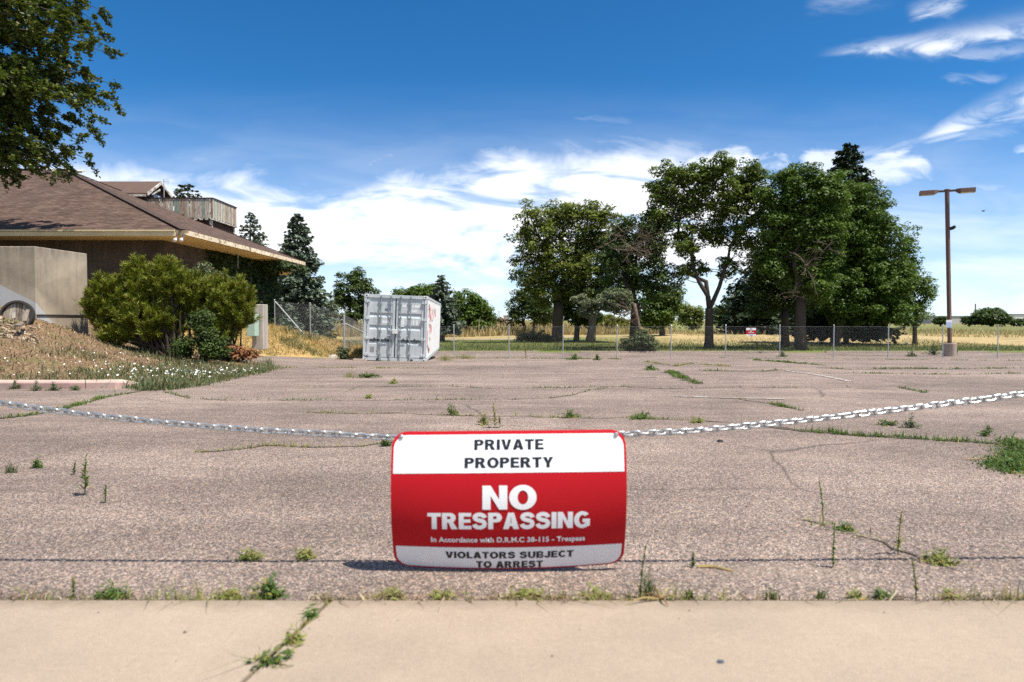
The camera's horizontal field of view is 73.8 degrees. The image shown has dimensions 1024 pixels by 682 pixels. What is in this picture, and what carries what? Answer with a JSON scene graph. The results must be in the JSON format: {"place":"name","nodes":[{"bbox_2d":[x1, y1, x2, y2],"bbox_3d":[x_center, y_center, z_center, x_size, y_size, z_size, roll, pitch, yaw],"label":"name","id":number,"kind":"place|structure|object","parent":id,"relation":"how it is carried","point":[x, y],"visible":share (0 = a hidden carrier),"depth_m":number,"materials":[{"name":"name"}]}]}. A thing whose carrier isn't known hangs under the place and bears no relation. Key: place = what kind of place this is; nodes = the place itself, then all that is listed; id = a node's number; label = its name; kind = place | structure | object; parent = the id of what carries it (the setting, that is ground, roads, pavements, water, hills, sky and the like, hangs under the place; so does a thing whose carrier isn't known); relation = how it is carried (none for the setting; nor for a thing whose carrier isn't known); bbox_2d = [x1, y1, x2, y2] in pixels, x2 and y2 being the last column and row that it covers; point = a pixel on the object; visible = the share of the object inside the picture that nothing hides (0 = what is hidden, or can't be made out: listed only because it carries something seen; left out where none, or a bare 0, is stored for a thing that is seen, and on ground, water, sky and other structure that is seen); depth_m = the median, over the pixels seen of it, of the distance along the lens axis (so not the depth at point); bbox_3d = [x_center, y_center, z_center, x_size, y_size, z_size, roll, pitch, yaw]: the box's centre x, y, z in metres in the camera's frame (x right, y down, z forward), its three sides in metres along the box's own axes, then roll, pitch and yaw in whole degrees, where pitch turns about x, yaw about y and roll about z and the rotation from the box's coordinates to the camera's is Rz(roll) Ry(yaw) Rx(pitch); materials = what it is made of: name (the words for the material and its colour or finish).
{"place":"outdoors","nodes":[
{"label":"outdoors","id":0,"kind":"place"},
{"bbox_2d":[0,306,362,388],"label":"embankment","id":1,"kind":"structure","parent":0,"point":[35,359],"depth_m":14.90,"materials":[{"name":"plant"}]},
{"bbox_2d":[0,300,35,324],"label":"wooden barrel","id":2,"kind":"object","parent":1,"relation":"on","point":[15,309],"visible":0.73,"depth_m":16.35,"materials":[{"name":"grey wood"}]},
{"bbox_2d":[0,316,39,343],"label":"wood chips","id":3,"kind":"object","parent":1,"relation":"on","point":[28,339],"visible":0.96,"depth_m":15.32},
{"bbox_2d":[0,0,127,192],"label":"elm tree","id":4,"kind":"object","parent":1,"relation":"on","point":[24,80],"visible":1,"depth_m":21.42,"materials":[{"name":"green plant"}]},
{"bbox_2d":[4,345,257,376],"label":"white flowers","id":5,"kind":"object","parent":1,"relation":"on","point":[151,371],"visible":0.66,"depth_m":13.37,"materials":[{"name":"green plant"}]},
{"bbox_2d":[78,252,196,359],"bbox_3d":[-10.079,-0.917,18.398,3.037,2.991,1.803,0,2,0],"label":"pine bush","id":6,"kind":"object","parent":1,"relation":"on","point":[140,310],"visible":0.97,"depth_m":18.00,"materials":[{"name":"green plant"}]},
{"bbox_2d":[0,315,362,390],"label":"bank weeds","id":7,"kind":"object","parent":1,"relation":"on","point":[155,384],"visible":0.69,"depth_m":13.33,"materials":[{"name":"green plant"}]},
{"bbox_2d":[167,308,232,361],"bbox_3d":[-7.963,-0.125,17.384,1.694,1.450,1.000,0,2,0],"label":"leafy shrub","id":8,"kind":"object","parent":1,"relation":"on","point":[206,343],"visible":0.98,"depth_m":17.28,"materials":[{"name":"green plant"}]},
{"bbox_2d":[172,268,263,361],"bbox_3d":[-8.099,-0.686,18.756,2.467,2.723,1.525,0,2,0],"label":"pine bush","id":9,"kind":"object","parent":1,"relation":"on","point":[213,293],"visible":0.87,"depth_m":18.50,"materials":[{"name":"green plant"}]},
{"bbox_2d":[189,260,248,337],"bbox_3d":[-8.678,-0.922,20.268,1.781,2.906,0.982,0,2,0],"label":"twiggy shrub","id":10,"kind":"object","parent":1,"relation":"on","point":[207,269],"visible":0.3,"depth_m":20.15,"materials":[{"name":"green plant"}]},
{"bbox_2d":[223,343,260,362],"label":"dead shrub","id":11,"kind":"object","parent":1,"relation":"on","point":[249,354],"visible":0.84,"depth_m":18.55,"materials":[{"name":"brown plant"}]},
{"bbox_2d":[184,324,362,357],"bbox_3d":[-9.679,-0.097,28.475,7.186,1.984,9.571,0,2,0],"label":"dry bank straw","id":12,"kind":"object","parent":1,"relation":"on","point":[316,340],"visible":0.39,"depth_m":28.98,"materials":[{"name":"plant"}]},
{"bbox_2d":[274,299,363,348],"bbox_3d":[-9.435,-0.418,33.596,4.734,3.325,11.921,0,2,-8],"label":"chain link fence","id":13,"kind":"object","parent":1,"relation":"on","point":[344,324],"visible":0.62,"depth_m":30.79,"materials":[{"name":"metal"}]},
{"bbox_2d":[0,307,1023,611],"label":"bark litter","id":14,"kind":"object","parent":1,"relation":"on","point":[586,597],"visible":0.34,"depth_m":11.73,"materials":[{"name":"wood"}]},
{"bbox_2d":[0,353,1023,599],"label":"parking lot","id":15,"kind":"structure","parent":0,"point":[738,503],"depth_m":3.75,"materials":[{"name":"asphalt"}]},
{"bbox_2d":[0,458,18,472],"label":"grass tuft","id":16,"kind":"object","parent":15,"relation":"on","point":[10,470],"visible":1,"depth_m":3.87,"materials":[{"name":"green plant"}]},
{"bbox_2d":[29,454,43,468],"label":"weed","id":17,"kind":"object","parent":15,"relation":"on","point":[36,464],"visible":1,"depth_m":4.02,"materials":[{"name":"green plant"}]},
{"bbox_2d":[0,246,87,335],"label":"concrete wall","id":18,"kind":"structure","parent":15,"relation":"on","point":[47,284],"depth_m":17.36,"materials":[{"name":"beige concrete"}]},
{"bbox_2d":[0,379,139,388],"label":"kerb","id":19,"kind":"structure","parent":15,"relation":"on","point":[67,384],"depth_m":10.51,"materials":[{"name":"concrete"}]},
{"bbox_2d":[76,453,94,494],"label":"weed","id":20,"kind":"object","parent":15,"relation":"on","point":[86,484],"visible":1,"depth_m":3.32,"materials":[{"name":"green plant"}]},
{"bbox_2d":[92,578,132,599],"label":"weed","id":21,"kind":"object","parent":15,"relation":"on","point":[112,592],"visible":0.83,"depth_m":1.97,"materials":[{"name":"green plant"}]},
{"bbox_2d":[212,586,243,599],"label":"weed","id":22,"kind":"object","parent":15,"relation":"on","point":[227,592],"visible":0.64,"depth_m":1.98,"materials":[{"name":"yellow plant"}]},
{"bbox_2d":[236,547,264,561],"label":"weed","id":23,"kind":"object","parent":15,"relation":"on","point":[250,556],"visible":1,"depth_m":2.36,"materials":[{"name":"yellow plant"}]},
{"bbox_2d":[252,304,267,349],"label":"concrete pillar","id":24,"kind":"structure","parent":15,"relation":"on","point":[260,342],"depth_m":24.92,"materials":[{"name":"concrete"}]},
{"bbox_2d":[247,314,258,335],"bbox_3d":[-9.359,-0.596,24.636,0.300,0.838,0.415,0,2,0],"label":"utility box","id":25,"kind":"object","parent":24,"relation":"attached to","point":[253,329],"visible":0.52,"depth_m":24.45,"materials":[{"name":"green paint"}]},
{"bbox_2d":[247,570,288,599],"bbox_3d":[-0.701,0.709,1.982,0.119,0.088,0.099,1,2,28],"label":"weed","id":26,"kind":"object","parent":15,"relation":"on","point":[270,588],"visible":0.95,"depth_m":1.97,"materials":[{"name":"green plant"}]},
{"bbox_2d":[294,546,316,561],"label":"weed","id":27,"kind":"object","parent":15,"relation":"on","point":[306,553],"visible":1,"depth_m":2.37,"materials":[{"name":"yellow plant"}]},
{"bbox_2d":[335,346,349,358],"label":"roundish weed","id":28,"kind":"object","parent":15,"relation":"on","point":[342,352],"visible":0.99,"depth_m":26.89,"materials":[{"name":"green plant"}]},
{"bbox_2d":[371,586,407,599],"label":"weed","id":29,"kind":"object","parent":15,"relation":"on","point":[392,591],"visible":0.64,"depth_m":1.97,"materials":[{"name":"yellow plant"}]},
{"bbox_2d":[362,294,440,360],"bbox_3d":[-4.916,-0.683,32.596,2.461,2.590,12.290,2,2,-4],"label":"shipping container","id":30,"kind":"object","parent":15,"relation":"on","point":[401,327],"visible":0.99,"depth_m":26.60,"materials":[{"name":"white metal"}]},
{"bbox_2d":[363,295,395,360],"bbox_3d":[-5.148,-0.512,26.531,1.190,2.540,0.143,2,2,-4],"label":"door","id":31,"kind":"structure","parent":30,"relation":"in","point":[381,312],"depth_m":26.56,"materials":[{"name":"paint"}]},
{"bbox_2d":[395,296,426,360],"bbox_3d":[-3.936,-0.470,26.608,1.190,2.540,0.143,2,2,-4],"label":"door","id":32,"kind":"structure","parent":30,"relation":"in","point":[410,313],"depth_m":26.63,"materials":[{"name":"paint"}]},
{"bbox_2d":[426,587,464,599],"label":"weed","id":33,"kind":"object","parent":15,"relation":"on","point":[439,596],"visible":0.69,"depth_m":1.97,"materials":[{"name":"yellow plant"}]},
{"bbox_2d":[477,411,492,425],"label":"weed","id":34,"kind":"object","parent":15,"relation":"on","point":[483,421],"visible":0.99,"depth_m":6.02,"materials":[{"name":"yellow plant"}]},
{"bbox_2d":[496,582,548,602],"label":"weed","id":35,"kind":"object","parent":15,"relation":"on","point":[526,591],"visible":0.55,"depth_m":1.98,"materials":[{"name":"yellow plant"}]},
{"bbox_2d":[581,581,614,599],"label":"weed","id":36,"kind":"object","parent":15,"relation":"on","point":[597,591],"visible":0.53,"depth_m":1.97,"materials":[{"name":"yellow plant"}]},
{"bbox_2d":[638,546,646,596],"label":"weed","id":37,"kind":"object","parent":15,"relation":"on","point":[643,562],"visible":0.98,"depth_m":1.97,"materials":[{"name":"green plant"}]},
{"bbox_2d":[626,410,663,419],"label":"weed","id":38,"kind":"object","parent":15,"relation":"on","point":[642,415],"visible":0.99,"depth_m":6.44,"materials":[{"name":"green plant"}]},
{"bbox_2d":[634,563,656,599],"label":"grass tuft","id":39,"kind":"object","parent":15,"relation":"on","point":[648,586],"visible":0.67,"depth_m":1.97,"materials":[{"name":"green plant"}]},
{"bbox_2d":[436,351,989,352],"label":"kerb","id":40,"kind":"structure","parent":15,"relation":"on","point":[698,351],"depth_m":49.95,"materials":[{"name":"concrete"}]},
{"bbox_2d":[697,565,733,571],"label":"dead vine","id":41,"kind":"object","parent":15,"relation":"on","point":[710,566],"visible":1,"depth_m":2.26,"materials":[{"name":"plant"}]},
{"bbox_2d":[435,325,1023,357],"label":"chain link fence","id":42,"kind":"object","parent":15,"relation":"on","point":[833,326],"visible":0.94,"depth_m":38.52,"materials":[{"name":"metal"}]},
{"bbox_2d":[759,585,780,600],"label":"grass tuft","id":43,"kind":"object","parent":15,"relation":"on","point":[771,594],"visible":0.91,"depth_m":1.97,"materials":[{"name":"green plant"}]},
{"bbox_2d":[830,523,837,567],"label":"weed","id":44,"kind":"object","parent":15,"relation":"on","point":[833,549],"visible":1,"depth_m":2.27,"materials":[{"name":"green plant"}]},
{"bbox_2d":[830,521,858,530],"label":"weed","id":45,"kind":"object","parent":15,"relation":"on","point":[842,527],"visible":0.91,"depth_m":2.72,"materials":[{"name":"green plant"}]},
{"bbox_2d":[845,587,869,600],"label":"weed","id":46,"kind":"object","parent":15,"relation":"on","point":[858,594],"visible":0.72,"depth_m":1.97,"materials":[{"name":"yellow plant"}]},
{"bbox_2d":[873,585,897,600],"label":"weed","id":47,"kind":"object","parent":15,"relation":"on","point":[883,593],"visible":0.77,"depth_m":1.97,"materials":[{"name":"green plant"}]},
{"bbox_2d":[877,418,899,425],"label":"weed","id":48,"kind":"object","parent":15,"relation":"on","point":[887,423],"visible":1,"depth_m":5.97,"materials":[{"name":"green plant"}]},
{"bbox_2d":[894,511,903,553],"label":"weed","id":49,"kind":"object","parent":15,"relation":"on","point":[898,540],"visible":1,"depth_m":2.41,"materials":[{"name":"green plant"}]},
{"bbox_2d":[897,412,922,427],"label":"weed","id":50,"kind":"object","parent":15,"relation":"on","point":[912,425],"visible":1,"depth_m":5.82,"materials":[{"name":"green plant"}]},
{"bbox_2d":[911,559,918,598],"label":"weed","id":51,"kind":"object","parent":15,"relation":"on","point":[916,587],"visible":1,"depth_m":1.97,"materials":[{"name":"green plant"}]},
{"bbox_2d":[915,546,973,567],"bbox_3d":[1.452,0.733,2.317,0.119,0.066,0.158,-1,2,-20],"label":"weed","id":52,"kind":"object","parent":15,"relation":"on","point":[938,558],"visible":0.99,"depth_m":2.31,"materials":[{"name":"green plant"}]},
{"bbox_2d":[919,187,975,355],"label":"street lamp","id":53,"kind":"object","parent":15,"relation":"on","point":[948,350],"visible":0.98,"depth_m":42.78,"materials":[{"name":"metal"}]},
{"bbox_2d":[937,586,962,600],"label":"weed","id":54,"kind":"object","parent":15,"relation":"on","point":[946,591],"visible":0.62,"depth_m":1.97,"materials":[{"name":"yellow plant"}]},
{"bbox_2d":[975,423,993,436],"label":"weed","id":55,"kind":"object","parent":15,"relation":"on","point":[987,432],"visible":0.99,"depth_m":5.32,"materials":[{"name":"green plant"}]},
{"bbox_2d":[996,456,1023,469],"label":"weed","id":56,"kind":"object","parent":15,"relation":"on","point":[1009,464],"visible":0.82,"depth_m":3.98,"materials":[{"name":"green plant"}]},
{"bbox_2d":[997,437,1022,450],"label":"weed","id":57,"kind":"object","parent":15,"relation":"on","point":[1016,445],"visible":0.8,"depth_m":4.67,"materials":[{"name":"green plant"}]},
{"bbox_2d":[0,391,1023,440],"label":"chain","id":58,"kind":"object","parent":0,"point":[381,436],"visible":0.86,"depth_m":2.23,"materials":[{"name":"metal"}]},
{"bbox_2d":[391,430,626,568],"bbox_3d":[-0.011,0.519,2.218,0.757,0.460,0.076,0,2,0],"label":"trespassing sign","id":59,"kind":"object","parent":58,"relation":"hanging from","point":[524,499],"visible":1,"depth_m":2.19,"materials":[{"name":"metal"}]},
{"bbox_2d":[0,600,1023,681],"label":"sidewalk","id":60,"kind":"structure","parent":0,"point":[507,641],"depth_m":1.68,"materials":[{"name":"concrete"}]},
{"bbox_2d":[242,644,296,671],"bbox_3d":[-0.554,0.737,1.572,0.126,0.062,0.104,1,2,24],"label":"weed","id":61,"kind":"object","parent":60,"relation":"on","point":[278,657],"visible":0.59,"depth_m":1.58,"materials":[{"name":"green plant"}]},
{"bbox_2d":[282,623,306,647],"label":"weed","id":62,"kind":"object","parent":60,"relation":"on","point":[296,636],"visible":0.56,"depth_m":1.67,"materials":[{"name":"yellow plant"}]},
{"bbox_2d":[301,603,320,619],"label":"weed","id":63,"kind":"object","parent":60,"relation":"on","point":[310,614],"visible":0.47,"depth_m":1.82,"materials":[{"name":"green plant"}]},
{"bbox_2d":[627,585,678,605],"bbox_3d":[0.394,0.712,1.911,0.146,0.035,0.066,0,2,8],"label":"dry grass wisp","id":64,"kind":"object","parent":60,"relation":"on","point":[660,597],"visible":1,"depth_m":1.92,"materials":[{"name":"plant"}]},
{"bbox_2d":[0,357,1023,476],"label":"crack grass","id":65,"kind":"structure","parent":0,"point":[1015,455],"depth_m":5.44,"materials":[{"name":"green plant"}]},
{"bbox_2d":[0,0,1023,319],"label":"sky","id":66,"kind":"structure","parent":0,"point":[408,137],"materials":[{"name":"blue"}]},
{"bbox_2d":[3,356,1023,674],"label":"dry crack grass","id":67,"kind":"structure","parent":0,"point":[561,596],"depth_m":1.96,"materials":[{"name":"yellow plant"}]},
{"bbox_2d":[326,320,1023,601],"bbox_3d":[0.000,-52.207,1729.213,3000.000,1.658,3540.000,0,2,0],"label":"ground","id":68,"kind":"structure","parent":0,"point":[1014,341],"depth_m":76.43,"materials":[{"name":"green plant"}]},
{"bbox_2d":[0,168,304,318],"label":"clubhouse","id":69,"kind":"structure","parent":68,"relation":"on","point":[105,226],"depth_m":26.87,"materials":[{"name":"brown"}]},
{"bbox_2d":[204,249,307,326],"bbox_3d":[-12.087,-2.187,32.490,1.922,3.792,10.227,0,2,0],"label":"ivy","id":70,"kind":"object","parent":69,"relation":"attached to","point":[263,276],"visible":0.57,"depth_m":34.09,"materials":[{"name":"green plant"}]},
{"bbox_2d":[173,183,204,218],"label":"spruce tree","id":71,"kind":"object","parent":68,"relation":"on","point":[176,191],"visible":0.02,"depth_m":59.49,"materials":[{"name":"green plant"}]},
{"bbox_2d":[236,212,293,326],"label":"spruce tree","id":72,"kind":"object","parent":68,"relation":"on","point":[252,229],"visible":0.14,"depth_m":61.62,"materials":[{"name":"green plant"}]},
{"bbox_2d":[277,213,337,338],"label":"spruce tree","id":73,"kind":"object","parent":68,"relation":"on","point":[294,290],"visible":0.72,"depth_m":82.20,"materials":[{"name":"green plant"}]},
{"bbox_2d":[321,298,341,335],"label":"olive tree","id":74,"kind":"object","parent":68,"relation":"on","point":[333,314],"visible":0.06,"depth_m":91.34,"materials":[{"name":"green plant"}]},
{"bbox_2d":[325,266,381,327],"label":"shade tree","id":75,"kind":"object","parent":68,"relation":"on","point":[348,302],"visible":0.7,"depth_m":108.28,"materials":[{"name":"green plant"}]},
{"bbox_2d":[390,283,434,295],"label":"shade tree","id":76,"kind":"object","parent":68,"relation":"on","point":[425,290],"visible":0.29,"depth_m":115.71,"materials":[{"name":"green plant"}]},
{"bbox_2d":[428,275,465,341],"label":"spruce tree","id":77,"kind":"object","parent":68,"relation":"on","point":[448,316],"visible":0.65,"depth_m":74.25,"materials":[{"name":"green plant"}]},
{"bbox_2d":[451,288,498,331],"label":"shade tree","id":78,"kind":"object","parent":68,"relation":"on","point":[475,308],"visible":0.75,"depth_m":97.87,"materials":[{"name":"green plant"}]},
{"bbox_2d":[504,288,545,331],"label":"young tree","id":79,"kind":"object","parent":68,"relation":"on","point":[517,314],"visible":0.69,"depth_m":97.95,"materials":[{"name":"green plant"}]},
{"bbox_2d":[514,330,550,341],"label":"shrub","id":80,"kind":"object","parent":68,"relation":"on","point":[540,337],"visible":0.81,"depth_m":71.53,"materials":[{"name":"green plant"}]},
{"bbox_2d":[524,301,553,330],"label":"young tree","id":81,"kind":"object","parent":68,"relation":"on","point":[547,314],"visible":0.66,"depth_m":94.89,"materials":[{"name":"green plant"}]},
{"bbox_2d":[504,198,624,342],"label":"locust tree","id":82,"kind":"object","parent":68,"relation":"on","point":[542,276],"visible":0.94,"depth_m":69.00,"materials":[{"name":"green plant"}]},
{"bbox_2d":[551,284,606,340],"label":"young tree","id":83,"kind":"object","parent":68,"relation":"on","point":[569,312],"visible":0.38,"depth_m":73.49,"materials":[{"name":"green plant"}]},
{"bbox_2d":[549,233,647,342],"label":"shade tree","id":84,"kind":"object","parent":68,"relation":"on","point":[591,321],"visible":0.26,"depth_m":69.96,"materials":[{"name":"green plant"}]},
{"bbox_2d":[569,287,643,341],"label":"olive tree","id":85,"kind":"object","parent":68,"relation":"on","point":[614,299],"visible":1,"depth_m":50.95,"materials":[{"name":"plant"}]},
{"bbox_2d":[597,313,629,329],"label":"round bush","id":86,"kind":"object","parent":68,"relation":"on","point":[617,321],"visible":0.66,"depth_m":107.62,"materials":[{"name":"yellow plant"}]},
{"bbox_2d":[589,208,685,337],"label":"locust tree","id":87,"kind":"object","parent":68,"relation":"on","point":[641,242],"visible":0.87,"depth_m":53.79,"materials":[{"name":"green plant"}]},
{"bbox_2d":[620,328,659,350],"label":"shrub","id":88,"kind":"object","parent":68,"relation":"on","point":[648,344],"visible":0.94,"depth_m":50.23,"materials":[{"name":"green plant"}]},
{"bbox_2d":[638,284,687,335],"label":"shade tree","id":89,"kind":"object","parent":68,"relation":"on","point":[660,312],"visible":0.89,"depth_m":86.66,"materials":[{"name":"green plant"}]},
{"bbox_2d":[329,317,1023,346],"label":"tall dry grass","id":90,"kind":"structure","parent":68,"relation":"on","point":[497,331],"depth_m":97.46,"materials":[{"name":"plant"}]},
{"bbox_2d":[675,302,704,330],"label":"shade tree","id":91,"kind":"object","parent":68,"relation":"on","point":[697,317],"visible":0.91,"depth_m":147.29,"materials":[{"name":"green plant"}]},
{"bbox_2d":[640,150,771,348],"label":"locust tree","id":92,"kind":"object","parent":68,"relation":"on","point":[706,178],"visible":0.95,"depth_m":53.93,"materials":[{"name":"green plant"}]},
{"bbox_2d":[713,300,741,327],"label":"shade tree","id":93,"kind":"object","parent":68,"relation":"on","point":[716,315],"visible":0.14,"depth_m":143.50,"materials":[{"name":"green plant"}]},
{"bbox_2d":[704,241,794,334],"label":"spruce tree","id":94,"kind":"object","parent":68,"relation":"on","point":[734,315],"visible":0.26,"depth_m":88.19,"materials":[{"name":"green plant"}]},
{"bbox_2d":[739,242,834,347],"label":"shade tree","id":95,"kind":"object","parent":68,"relation":"on","point":[765,293],"visible":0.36,"depth_m":55.99,"materials":[{"name":"green plant"}]},
{"bbox_2d":[747,161,855,349],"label":"shade tree","id":96,"kind":"object","parent":68,"relation":"on","point":[805,224],"visible":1,"depth_m":51.02,"materials":[{"name":"green plant"}]},
{"bbox_2d":[789,142,914,344],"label":"spruce tree","id":97,"kind":"object","parent":68,"relation":"on","point":[851,157],"visible":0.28,"depth_m":64.12,"materials":[{"name":"green plant"}]},
{"bbox_2d":[810,169,920,346],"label":"locust tree","id":98,"kind":"object","parent":68,"relation":"on","point":[865,254],"visible":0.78,"depth_m":58.82,"materials":[{"name":"green plant"}]},
{"bbox_2d":[892,221,940,344],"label":"locust tree","id":99,"kind":"object","parent":68,"relation":"on","point":[926,290],"visible":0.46,"depth_m":63.34,"materials":[{"name":"green plant"}]},
{"bbox_2d":[905,316,963,323],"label":"warehouse","id":100,"kind":"structure","parent":68,"relation":"on","point":[956,319],"depth_m":429.83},
{"bbox_2d":[930,316,946,325],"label":"tree","id":101,"kind":"object","parent":68,"relation":"on","point":[940,321],"visible":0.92,"depth_m":239.19,"materials":[{"name":"green plant"}]},
{"bbox_2d":[966,307,1014,325],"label":"tree","id":102,"kind":"object","parent":68,"relation":"on","point":[988,316],"visible":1,"depth_m":232.71,"materials":[{"name":"green plant"}]},
{"bbox_2d":[1009,318,1023,325],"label":"tree","id":103,"kind":"object","parent":68,"relation":"on","point":[1018,322],"visible":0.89,"depth_m":239.08,"materials":[{"name":"green plant"}]},
{"bbox_2d":[338,335,1023,350],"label":"field grass","id":104,"kind":"structure","parent":0,"point":[965,347],"depth_m":56.53,"materials":[{"name":"plant"}]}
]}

